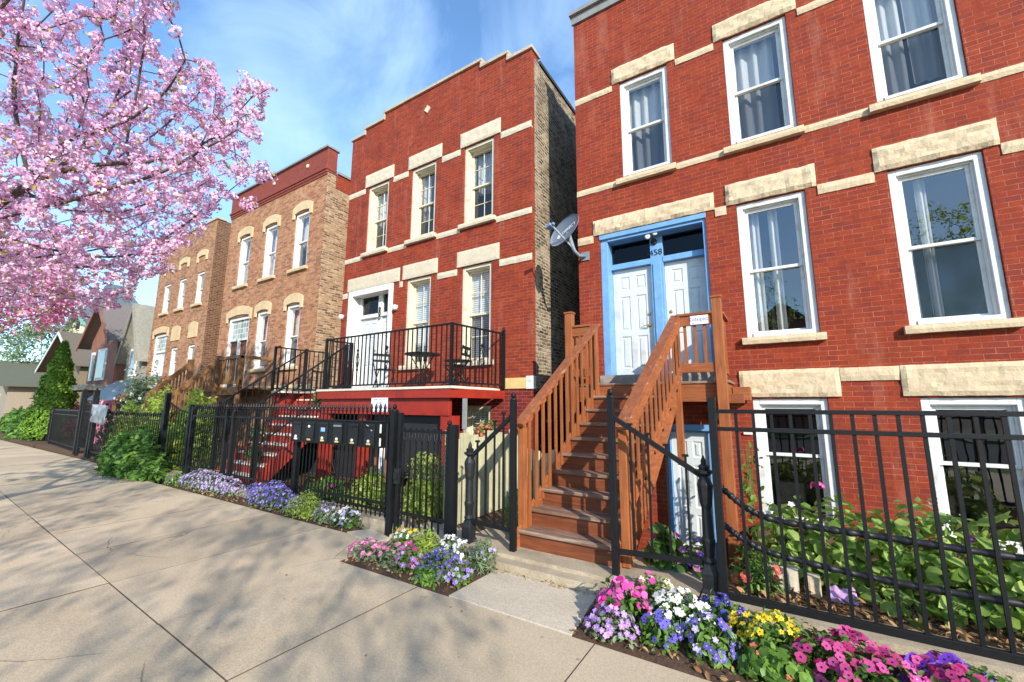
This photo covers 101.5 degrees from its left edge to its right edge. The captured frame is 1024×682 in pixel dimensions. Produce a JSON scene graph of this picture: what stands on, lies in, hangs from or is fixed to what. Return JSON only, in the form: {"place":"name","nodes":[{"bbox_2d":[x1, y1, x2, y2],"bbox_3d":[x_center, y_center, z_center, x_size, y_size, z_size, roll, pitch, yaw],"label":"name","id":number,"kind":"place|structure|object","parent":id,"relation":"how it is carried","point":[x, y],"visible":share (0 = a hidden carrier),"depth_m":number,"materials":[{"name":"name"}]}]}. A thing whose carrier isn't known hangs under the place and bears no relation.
{"place":"outdoors","nodes":[
{"label":"outdoors","id":0,"kind":"place"},
{"bbox_2d":[0,313,82,364],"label":"leafy tree","id":1,"kind":"object","parent":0,"point":[18,352],"visible":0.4,"depth_m":40.88,"materials":[{"name":"green plant"}]},
{"bbox_2d":[0,431,193,462],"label":"garden ground","id":2,"kind":"structure","parent":0,"point":[44,445],"depth_m":16.61,"materials":[{"name":"soil"}]},
{"bbox_2d":[0,362,45,418],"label":"bungalow","id":3,"kind":"object","parent":2,"relation":"on","point":[19,384],"visible":0.09,"depth_m":36.20,"materials":[{"name":"beige"}]},
{"bbox_2d":[2,408,60,440],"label":"garden shrub","id":4,"kind":"object","parent":2,"relation":"on","point":[11,432],"visible":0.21,"depth_m":20.43,"materials":[{"name":"green plant"}]},
{"bbox_2d":[15,340,79,440],"bbox_3d":[-21.626,2.341,19.821,2.142,4.902,2.136,-5,-10,32],"label":"conifer","id":5,"kind":"object","parent":2,"relation":"on","point":[56,382],"visible":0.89,"depth_m":19.50,"materials":[{"name":"green plant"}]},
{"bbox_2d":[34,331,90,408],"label":"gabled house","id":6,"kind":"structure","parent":2,"relation":"on","point":[80,359],"depth_m":31.48,"materials":[{"name":"brown"}]},
{"bbox_2d":[47,408,78,450],"bbox_3d":[-17.419,3.390,16.245,5.516,1.560,0.106,-6,-11,36],"label":"iron fence","id":7,"kind":"object","parent":2,"relation":"on","point":[57,413],"visible":0.9,"depth_m":16.33,"materials":[{"name":"black metal"}]},
{"bbox_2d":[72,388,100,456],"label":"iron gate","id":8,"kind":"structure","parent":2,"relation":"on","point":[81,437],"depth_m":14.27,"materials":[{"name":"black metal"}]},
{"bbox_2d":[71,301,131,405],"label":"gabled house","id":9,"kind":"structure","parent":2,"relation":"on","point":[101,336],"depth_m":21.03,"materials":[{"name":"brown"}]},
{"bbox_2d":[86,410,162,457],"bbox_3d":[-11.132,2.741,11.926,6.204,1.560,0.102,-6,-11,33],"label":"iron fence","id":10,"kind":"object","parent":2,"relation":"on","point":[91,442],"visible":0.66,"depth_m":12.39,"materials":[{"name":"black metal"}]},
{"bbox_2d":[84,375,167,445],"bbox_3d":[-16.109,2.821,16.826,6.480,2.790,1.666,-5,-10,32],"label":"awning","id":11,"kind":"object","parent":2,"relation":"on","point":[108,392],"visible":0.42,"depth_m":16.21,"materials":[{"name":"blue fabric"}]},
{"bbox_2d":[94,360,170,447],"bbox_3d":[-13.272,2.295,14.988,3.247,3.520,2.294,-5,-10,32],"label":"garden shrub","id":12,"kind":"object","parent":2,"relation":"on","point":[140,391],"visible":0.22,"depth_m":14.70,"materials":[{"name":"green plant"}]},
{"bbox_2d":[114,303,154,407],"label":"gabled house","id":13,"kind":"structure","parent":2,"relation":"on","point":[133,349],"depth_m":19.65,"materials":[{"name":"grey paint"}]},
{"bbox_2d":[144,217,230,448],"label":"brick rowhouse","id":14,"kind":"structure","parent":2,"relation":"on","point":[187,313],"depth_m":17.17,"materials":[{"name":"brick"}]},
{"bbox_2d":[0,0,277,313],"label":"blossom tree","id":15,"kind":"object","parent":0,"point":[64,265],"visible":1,"depth_m":5.19,"materials":[{"name":"pink plant"}]},
{"bbox_2d":[0,0,590,361],"label":"sky","id":16,"kind":"structure","parent":0,"point":[335,67],"materials":[{"name":"blue"}]},
{"bbox_2d":[155,453,442,525],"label":"garden ground","id":17,"kind":"structure","parent":0,"point":[352,481],"depth_m":9.18,"materials":[{"name":"soil"}]},
{"bbox_2d":[136,384,177,451],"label":"garden shrub","id":18,"kind":"object","parent":17,"relation":"on","point":[156,405],"visible":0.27,"depth_m":11.97,"materials":[{"name":"green plant"}]},
{"bbox_2d":[165,387,221,471],"bbox_3d":[-8.290,2.309,10.874,2.552,2.242,1.125,-5,-10,32],"label":"garden shrub","id":19,"kind":"object","parent":17,"relation":"on","point":[192,402],"visible":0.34,"depth_m":10.65,"materials":[{"name":"green plant"}]},
{"bbox_2d":[141,355,273,447],"bbox_3d":[-9.418,2.039,12.884,3.520,3.150,2.060,-5,-10,32],"label":"wooden porch","id":20,"kind":"object","parent":17,"relation":"on","point":[214,389],"visible":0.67,"depth_m":12.64,"materials":[{"name":"brown wood"}]},
{"bbox_2d":[210,344,348,485],"bbox_3d":[-5.057,1.608,9.849,2.040,3.080,2.540,-5,-10,32],"label":"iron handrail","id":21,"kind":"object","parent":17,"relation":"on","point":[305,371],"visible":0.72,"depth_m":9.78,"materials":[{"name":"black metal"}]},
{"bbox_2d":[156,469,414,536],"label":"kerb","id":22,"kind":"structure","parent":17,"relation":"on","point":[373,521],"depth_m":5.95,"materials":[{"name":"concrete"}]},
{"bbox_2d":[159,393,187,465],"bbox_3d":[-7.936,2.214,9.832,1.400,1.980,0.100,-5,-10,32],"label":"iron fence","id":23,"kind":"object","parent":22,"relation":"on","point":[168,403],"visible":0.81,"depth_m":10.04,"materials":[{"name":"black metal"}]},
{"bbox_2d":[181,403,394,517],"bbox_3d":[-4.501,1.965,7.647,6.845,1.625,0.092,-5,-10,33],"label":"iron fence","id":24,"kind":"object","parent":22,"relation":"on","point":[187,467],"visible":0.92,"depth_m":7.53,"materials":[{"name":"black metal"}]},
{"bbox_2d":[362,421,386,448],"bbox_3d":[-1.988,1.341,6.003,0.361,0.370,0.157,-5,-10,32],"label":"mailbox","id":25,"kind":"object","parent":24,"relation":"attached to","point":[374,434],"visible":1,"depth_m":5.94,"materials":[{"name":"black metal"}]},
{"bbox_2d":[214,386,504,487],"bbox_3d":[-3.347,2.007,8.686,6.011,2.005,2.500,-5,-10,32],"label":"porch","id":26,"kind":"object","parent":17,"relation":"on","point":[434,403],"visible":0.52,"depth_m":8.43,"materials":[{"name":"red paint"}]},
{"bbox_2d":[322,322,505,388],"bbox_3d":[-2.135,0.390,8.812,3.865,1.234,1.466,-5,-10,32],"label":"iron railing","id":27,"kind":"object","parent":26,"relation":"on","point":[351,358],"visible":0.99,"depth_m":8.11,"materials":[{"name":"black metal"}]},
{"bbox_2d":[346,466,385,510],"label":"garden shrub","id":28,"kind":"object","parent":17,"relation":"on","point":[374,487],"visible":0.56,"depth_m":6.77,"materials":[{"name":"green plant"}]},
{"bbox_2d":[400,452,444,521],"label":"garden shrub","id":29,"kind":"object","parent":17,"relation":"on","point":[435,502],"visible":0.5,"depth_m":6.20,"materials":[{"name":"green plant"}]},
{"bbox_2d":[0,440,710,681],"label":"sidewalk","id":30,"kind":"structure","parent":0,"point":[205,584],"depth_m":3.55,"materials":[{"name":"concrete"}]},
{"bbox_2d":[0,238,99,340],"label":"blossom tree","id":31,"kind":"object","parent":30,"relation":"on","point":[60,315],"visible":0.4,"depth_m":15.76,"materials":[{"name":"pink plant"}]},
{"bbox_2d":[94,425,171,482],"bbox_3d":[-9.334,2.784,10.324,3.597,1.362,1.215,-5,-10,32],"label":"garden shrub","id":32,"kind":"object","parent":30,"relation":"on","point":[133,455],"visible":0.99,"depth_m":9.79,"materials":[{"name":"green plant"}]},
{"bbox_2d":[161,482,362,532],"bbox_3d":[-4.881,2.860,7.527,6.500,0.058,0.380,-5,-10,32],"label":"soil bed","id":33,"kind":"object","parent":30,"relation":"on","point":[309,520],"visible":0.38,"depth_m":6.92,"materials":[{"name":"brown soil"}]},
{"bbox_2d":[177,468,245,497],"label":"flowering plant","id":34,"kind":"object","parent":33,"relation":"on","point":[201,484],"visible":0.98,"depth_m":8.10,"materials":[{"name":"purple plant"}]},
{"bbox_2d":[241,480,303,513],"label":"flowering plant","id":35,"kind":"object","parent":33,"relation":"on","point":[276,499],"visible":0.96,"depth_m":6.89,"materials":[{"name":"purple plant"}]},
{"bbox_2d":[284,489,327,520],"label":"leafy plant","id":36,"kind":"object","parent":33,"relation":"on","point":[304,511],"visible":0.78,"depth_m":6.37,"materials":[{"name":"green plant"}]},
{"bbox_2d":[341,542,492,596],"bbox_3d":[-1.025,2.406,4.551,1.640,0.068,0.860,-5,-10,32],"label":"soil bed","id":37,"kind":"object","parent":30,"relation":"on","point":[404,577],"visible":0.15,"depth_m":4.25,"materials":[{"name":"brown soil"}]},
{"bbox_2d":[347,537,388,561],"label":"flowering plant","id":38,"kind":"object","parent":37,"relation":"on","point":[367,551],"visible":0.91,"depth_m":4.65,"materials":[{"name":"pink plant"}]},
{"bbox_2d":[368,541,409,568],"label":"flowering plant","id":39,"kind":"object","parent":37,"relation":"on","point":[386,556],"visible":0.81,"depth_m":4.49,"materials":[{"name":"pink plant"}]},
{"bbox_2d":[392,540,425,573],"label":"flowering plant","id":40,"kind":"object","parent":37,"relation":"on","point":[407,561],"visible":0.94,"depth_m":4.28,"materials":[{"name":"purple plant"}]},
{"bbox_2d":[410,563,442,589],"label":"leafy plant","id":41,"kind":"object","parent":37,"relation":"on","point":[424,573],"visible":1,"depth_m":4.00,"materials":[{"name":"green plant"}]},
{"bbox_2d":[417,546,459,575],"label":"flowering plant","id":42,"kind":"object","parent":37,"relation":"on","point":[439,564],"visible":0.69,"depth_m":4.24,"materials":[{"name":"blue plant"}]},
{"bbox_2d":[440,558,473,589],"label":"flowering plant","id":43,"kind":"object","parent":37,"relation":"on","point":[461,574],"visible":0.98,"depth_m":4.01,"materials":[{"name":"purple plant"}]},
{"bbox_2d":[468,536,499,574],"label":"leafy plant","id":44,"kind":"object","parent":37,"relation":"on","point":[486,554],"visible":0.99,"depth_m":4.33,"materials":[{"name":"green plant"}]},
{"bbox_2d":[572,606,972,681],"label":"soil bed","id":45,"kind":"object","parent":30,"relation":"on","point":[683,664],"visible":0.17,"depth_m":2.88,"materials":[{"name":"brown soil"}]},
{"bbox_2d":[582,602,640,648],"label":"flowering plant","id":46,"kind":"object","parent":45,"relation":"on","point":[608,631],"visible":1,"depth_m":3.06,"materials":[{"name":"purple plant"}]},
{"bbox_2d":[592,575,650,631],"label":"flowering plant","id":47,"kind":"object","parent":45,"relation":"on","point":[615,595],"visible":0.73,"depth_m":3.26,"materials":[{"name":"pink plant"}]},
{"bbox_2d":[624,570,675,612],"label":"flowering plant","id":48,"kind":"object","parent":45,"relation":"on","point":[652,581],"visible":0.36,"depth_m":3.53,"materials":[{"name":"white plant"}]},
{"bbox_2d":[639,609,679,655],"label":"flowering plant","id":49,"kind":"object","parent":45,"relation":"on","point":[661,633],"visible":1,"depth_m":2.96,"materials":[{"name":"blue plant"}]},
{"bbox_2d":[642,586,716,642],"bbox_3d":[1.280,2.074,3.215,0.600,0.344,0.460,-5,-10,32],"label":"flowering plant","id":50,"kind":"object","parent":45,"relation":"on","point":[676,613],"visible":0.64,"depth_m":3.18,"materials":[{"name":"white plant"}]},
{"bbox_2d":[677,609,743,673],"bbox_3d":[1.358,2.034,2.868,0.427,0.327,0.364,-3,-9,17],"label":"flowering plant","id":51,"kind":"object","parent":45,"relation":"on","point":[711,647],"visible":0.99,"depth_m":2.79,"materials":[{"name":"blue plant"}]},
{"bbox_2d":[698,588,749,630],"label":"flowering plant","id":52,"kind":"object","parent":45,"relation":"on","point":[719,609],"visible":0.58,"depth_m":3.21,"materials":[{"name":"blue plant"}]},
{"bbox_2d":[735,639,815,681],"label":"leafy plant","id":53,"kind":"object","parent":45,"relation":"on","point":[765,660],"visible":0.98,"depth_m":2.57,"materials":[{"name":"green plant"}]},
{"bbox_2d":[726,605,827,670],"bbox_3d":[1.827,2.040,2.901,0.623,0.327,0.390,-5,-10,32],"label":"flowering plant","id":54,"kind":"object","parent":45,"relation":"on","point":[773,634],"visible":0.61,"depth_m":2.88,"materials":[{"name":"yellow plant"}]},
{"bbox_2d":[787,624,930,681],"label":"flowering plant","id":55,"kind":"object","parent":45,"relation":"on","point":[838,666],"visible":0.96,"depth_m":2.50,"materials":[{"name":"pink plant"}]},
{"bbox_2d":[889,650,1011,681],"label":"flowering plant","id":56,"kind":"object","parent":45,"relation":"on","point":[941,669],"visible":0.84,"depth_m":2.38,"materials":[{"name":"purple plant"}]},
{"bbox_2d":[389,522,476,550],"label":"gate path","id":57,"kind":"structure","parent":0,"point":[440,536],"depth_m":5.55,"materials":[{"name":"grey concrete"}]},
{"bbox_2d":[385,404,458,542],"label":"iron gate","id":58,"kind":"structure","parent":57,"relation":"on","point":[396,471],"depth_m":5.41,"materials":[{"name":"black metal"}]},
{"bbox_2d":[433,497,532,531],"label":"garden ground","id":59,"kind":"structure","parent":0,"point":[498,518],"depth_m":6.20,"materials":[{"name":"soil"}]},
{"bbox_2d":[443,429,558,529],"bbox_3d":[0.096,1.976,6.277,1.160,1.310,2.070,-5,-10,32],"label":"board fence","id":60,"kind":"object","parent":59,"relation":"on","point":[465,439],"visible":0.36,"depth_m":6.54,"materials":[{"name":"beige wood"}]},
{"bbox_2d":[456,524,702,608],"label":"kerb","id":61,"kind":"structure","parent":59,"relation":"on","point":[691,580],"depth_m":4.17,"materials":[{"name":"concrete"}]},
{"bbox_2d":[461,441,476,543],"bbox_3d":[-0.510,1.788,4.999,0.144,1.150,0.141,-5,-10,32],"label":"cast iron newel","id":62,"kind":"object","parent":61,"relation":"on","point":[468,528],"visible":0.9,"depth_m":4.95,"materials":[{"name":"black metal"}]},
{"bbox_2d":[643,522,686,572],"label":"flowering plant","id":63,"kind":"object","parent":61,"relation":"on","point":[661,542],"visible":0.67,"depth_m":4.16,"materials":[{"name":"green plant"}]},
{"bbox_2d":[674,536,717,578],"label":"flowering plant","id":64,"kind":"object","parent":61,"relation":"on","point":[684,551],"visible":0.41,"depth_m":4.08,"materials":[{"name":"purple plant"}]},
{"bbox_2d":[471,392,516,551],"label":"iron gate wing","id":65,"kind":"structure","parent":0,"point":[511,418],"depth_m":4.78,"materials":[{"name":"black metal"}]},
{"bbox_2d":[449,570,596,635],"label":"entrance walk","id":66,"kind":"structure","parent":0,"point":[562,610],"depth_m":3.70,"materials":[{"name":"grey concrete"}]},
{"bbox_2d":[489,555,611,597],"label":"step","id":67,"kind":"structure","parent":66,"relation":"on","point":[562,578],"depth_m":4.07,"materials":[{"name":"concrete"}]},
{"bbox_2d":[607,389,704,575],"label":"iron gate wing","id":68,"kind":"structure","parent":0,"point":[616,550],"depth_m":3.96,"materials":[{"name":"black metal"}]},
{"bbox_2d":[741,526,1023,649],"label":"garden ground","id":69,"kind":"structure","parent":0,"point":[906,623],"depth_m":3.35,"materials":[{"name":"soil"}]},
{"bbox_2d":[740,442,764,522],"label":"leafy plant","id":70,"kind":"object","parent":69,"relation":"on","point":[746,488],"visible":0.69,"depth_m":5.31,"materials":[{"name":"green plant"}]},
{"bbox_2d":[728,530,785,596],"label":"leafy plant","id":71,"kind":"object","parent":69,"relation":"on","point":[757,576],"visible":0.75,"depth_m":3.71,"materials":[{"name":"green plant"}]},
{"bbox_2d":[746,495,838,589],"bbox_3d":[2.750,1.970,4.152,0.786,0.855,0.830,-5,-10,32],"label":"garden shrub","id":72,"kind":"object","parent":69,"relation":"on","point":[792,541],"visible":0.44,"depth_m":4.03,"materials":[{"name":"green plant"}]},
{"bbox_2d":[798,493,925,603],"bbox_3d":[3.126,1.895,3.905,1.035,0.948,0.853,-5,-10,32],"label":"garden shrub","id":73,"kind":"object","parent":69,"relation":"on","point":[857,559],"visible":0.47,"depth_m":3.74,"materials":[{"name":"green plant"}]},
{"bbox_2d":[700,591,1023,681],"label":"kerb","id":74,"kind":"structure","parent":69,"relation":"on","point":[1003,669],"depth_m":2.79,"materials":[{"name":"concrete"}]},
{"bbox_2d":[696,455,719,596],"bbox_3d":[1.708,1.591,3.656,0.144,1.150,0.141,-5,-10,32],"label":"cast iron newel","id":75,"kind":"object","parent":74,"relation":"on","point":[710,575],"visible":0.9,"depth_m":3.61,"materials":[{"name":"black metal"}]},
{"bbox_2d":[707,397,1023,665],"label":"iron fence","id":76,"kind":"object","parent":74,"relation":"on","point":[1012,655],"visible":0.87,"depth_m":3.00,"materials":[{"name":"black metal"}]},
{"bbox_2d":[722,485,1023,561],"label":"corrugated pipe","id":77,"kind":"object","parent":76,"relation":"attached to","point":[956,548],"visible":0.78,"depth_m":3.08,"materials":[{"name":"black plastic"}]},
{"bbox_2d":[724,521,1023,607],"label":"corrugated pipe","id":78,"kind":"object","parent":76,"relation":"attached to","point":[940,590],"visible":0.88,"depth_m":3.04,"materials":[{"name":"black plastic"}]},
{"bbox_2d":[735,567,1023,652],"bbox_3d":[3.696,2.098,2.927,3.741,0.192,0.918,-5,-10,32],"label":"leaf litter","id":79,"kind":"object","parent":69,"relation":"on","point":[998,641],"visible":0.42,"depth_m":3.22,"materials":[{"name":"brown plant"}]},
{"bbox_2d":[854,589,1023,638],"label":"leafy plant","id":80,"kind":"object","parent":69,"relation":"on","point":[996,620],"visible":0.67,"depth_m":3.18,"materials":[{"name":"green plant"}]},
{"bbox_2d":[866,497,1023,627],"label":"garden shrub","id":81,"kind":"object","parent":69,"relation":"on","point":[931,568],"visible":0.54,"depth_m":3.41,"materials":[{"name":"green plant"}]},
{"bbox_2d":[952,511,1023,632],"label":"garden shrub","id":82,"kind":"object","parent":69,"relation":"on","point":[1015,577],"visible":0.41,"depth_m":3.20,"materials":[{"name":"green plant"}]},
{"label":"ground","id":83,"kind":"structure","parent":0,"visible":0},
{"bbox_2d":[216,144,350,456],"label":"brick rowhouse","id":84,"kind":"structure","parent":83,"relation":"on","point":[284,278],"depth_m":13.48,"materials":[{"name":"brick"}]},
{"bbox_2d":[253,311,268,368],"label":"window","id":85,"kind":"structure","parent":84,"relation":"in","point":[260,345],"depth_m":13.98,"materials":[{"name":"white paint"}]},
{"bbox_2d":[283,304,299,365],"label":"window","id":86,"kind":"structure","parent":84,"relation":"in","point":[291,341],"depth_m":13.03,"materials":[{"name":"white paint"}]},
{"bbox_2d":[292,211,309,268],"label":"window","id":87,"kind":"structure","parent":84,"relation":"in","point":[300,248],"depth_m":13.45,"materials":[{"name":"white paint"}]},
{"bbox_2d":[337,44,581,496],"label":"brick rowhouse","id":88,"kind":"structure","parent":83,"relation":"on","point":[463,187],"depth_m":9.70,"materials":[{"name":"brick"}]},
{"bbox_2d":[358,318,377,387],"bbox_3d":[-3.818,0.361,11.104,0.670,1.935,0.100,-5,-10,32],"label":"door","id":89,"kind":"structure","parent":88,"relation":"in","point":[369,325],"depth_m":11.14,"materials":[{"name":"white paint"}]},
{"bbox_2d":[366,181,388,251],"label":"window","id":90,"kind":"structure","parent":88,"relation":"in","point":[377,229],"depth_m":11.56,"materials":[{"name":"beige paint"}]},
{"bbox_2d":[404,275,430,364],"bbox_3d":[-2.173,-0.469,10.076,0.812,2.122,0.275,-5,-10,32],"label":"window","id":91,"kind":"structure","parent":88,"relation":"in","point":[419,289],"depth_m":10.23,"materials":[{"name":"beige paint"}]},
{"bbox_2d":[410,161,436,238],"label":"window","id":92,"kind":"structure","parent":88,"relation":"in","point":[422,216],"depth_m":10.65,"materials":[{"name":"beige paint"}]},
{"bbox_2d":[462,262,491,360],"bbox_3d":[-0.698,-0.609,9.144,0.812,2.122,0.275,-5,-10,32],"label":"window","id":93,"kind":"structure","parent":88,"relation":"in","point":[476,299],"depth_m":9.26,"materials":[{"name":"beige paint"}]},
{"bbox_2d":[466,406,490,434],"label":"window","id":94,"kind":"structure","parent":88,"relation":"in","point":[475,414],"depth_m":8.80,"materials":[{"name":"grey glass"}]},
{"bbox_2d":[464,137,493,222],"bbox_3d":[-0.645,-3.611,9.651,0.842,1.892,0.396,-5,-10,32],"label":"window","id":95,"kind":"structure","parent":88,"relation":"in","point":[478,204],"depth_m":9.72,"materials":[{"name":"beige paint"}]},
{"bbox_2d":[517,294,751,570],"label":"wooden staircase","id":96,"kind":"structure","parent":83,"relation":"on","point":[565,512],"depth_m":5.26,"materials":[{"name":"brown wood"}]},
{"bbox_2d":[568,0,1023,568],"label":"brick rowhouse","id":97,"kind":"structure","parent":83,"relation":"on","point":[824,198],"depth_m":5.99,"materials":[{"name":"brick"}]},
{"bbox_2d":[546,214,589,260],"bbox_3d":[1.017,-1.900,7.635,0.702,0.771,0.606,-3,-9,19],"label":"satellite dish","id":98,"kind":"object","parent":97,"relation":"attached to","point":[564,229],"visible":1,"depth_m":7.59,"materials":[{"name":"grey paint"}]},
{"bbox_2d":[613,266,654,374],"bbox_3d":[2.155,-0.358,7.392,0.695,1.915,0.105,-5,-10,32],"label":"door","id":99,"kind":"structure","parent":97,"relation":"in","point":[633,303],"depth_m":7.41,"materials":[{"name":"white paint"}]},
{"bbox_2d":[620,66,671,176],"bbox_3d":[2.461,-3.924,7.637,0.852,1.892,0.306,-5,-10,32],"label":"window","id":100,"kind":"structure","parent":97,"relation":"in","point":[646,144],"depth_m":7.66,"materials":[{"name":"white paint"}]},
{"bbox_2d":[664,256,711,372],"bbox_3d":[2.924,-0.427,6.929,0.665,1.915,0.065,-5,-10,32],"label":"door","id":101,"kind":"structure","parent":97,"relation":"in","point":[685,280],"depth_m":6.94,"materials":[{"name":"white paint"}]},
{"bbox_2d":[671,432,715,558],"bbox_3d":[2.761,2.361,6.376,0.535,1.895,0.045,-5,-10,32],"label":"basement door","id":102,"kind":"structure","parent":97,"relation":"in","point":[696,444],"depth_m":6.40,"materials":[{"name":"white paint"}]},
{"bbox_2d":[723,16,796,144],"bbox_3d":[3.944,-4.064,6.700,0.872,1.892,0.306,-5,-10,32],"label":"window","id":103,"kind":"structure","parent":97,"relation":"in","point":[759,104],"depth_m":6.70,"materials":[{"name":"white paint"}]},
{"bbox_2d":[736,191,819,337],"bbox_3d":[3.936,-1.094,6.241,0.872,2.082,0.306,-5,-10,32],"label":"window","id":104,"kind":"structure","parent":97,"relation":"in","point":[748,225],"depth_m":6.28,"materials":[{"name":"white paint"}]},
{"bbox_2d":[753,398,837,524],"bbox_3d":[3.901,1.647,5.775,0.872,1.682,0.205,-5,-10,32],"label":"window","id":105,"kind":"structure","parent":97,"relation":"in","point":[825,446],"depth_m":5.78,"materials":[{"name":"white paint"}]},
{"bbox_2d":[862,0,966,101],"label":"window","id":106,"kind":"structure","parent":97,"relation":"in","point":[929,54],"depth_m":5.72,"materials":[{"name":"white paint"}]},
{"bbox_2d":[887,152,1011,324],"bbox_3d":[5.436,-1.236,5.293,0.872,2.082,0.306,-5,-10,32],"label":"window","id":107,"kind":"structure","parent":97,"relation":"in","point":[960,280],"depth_m":5.19,"materials":[{"name":"white paint"}]},
{"bbox_2d":[920,397,1023,553],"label":"window","id":108,"kind":"structure","parent":97,"relation":"in","point":[1016,424],"depth_m":4.89,"materials":[{"name":"white paint"}]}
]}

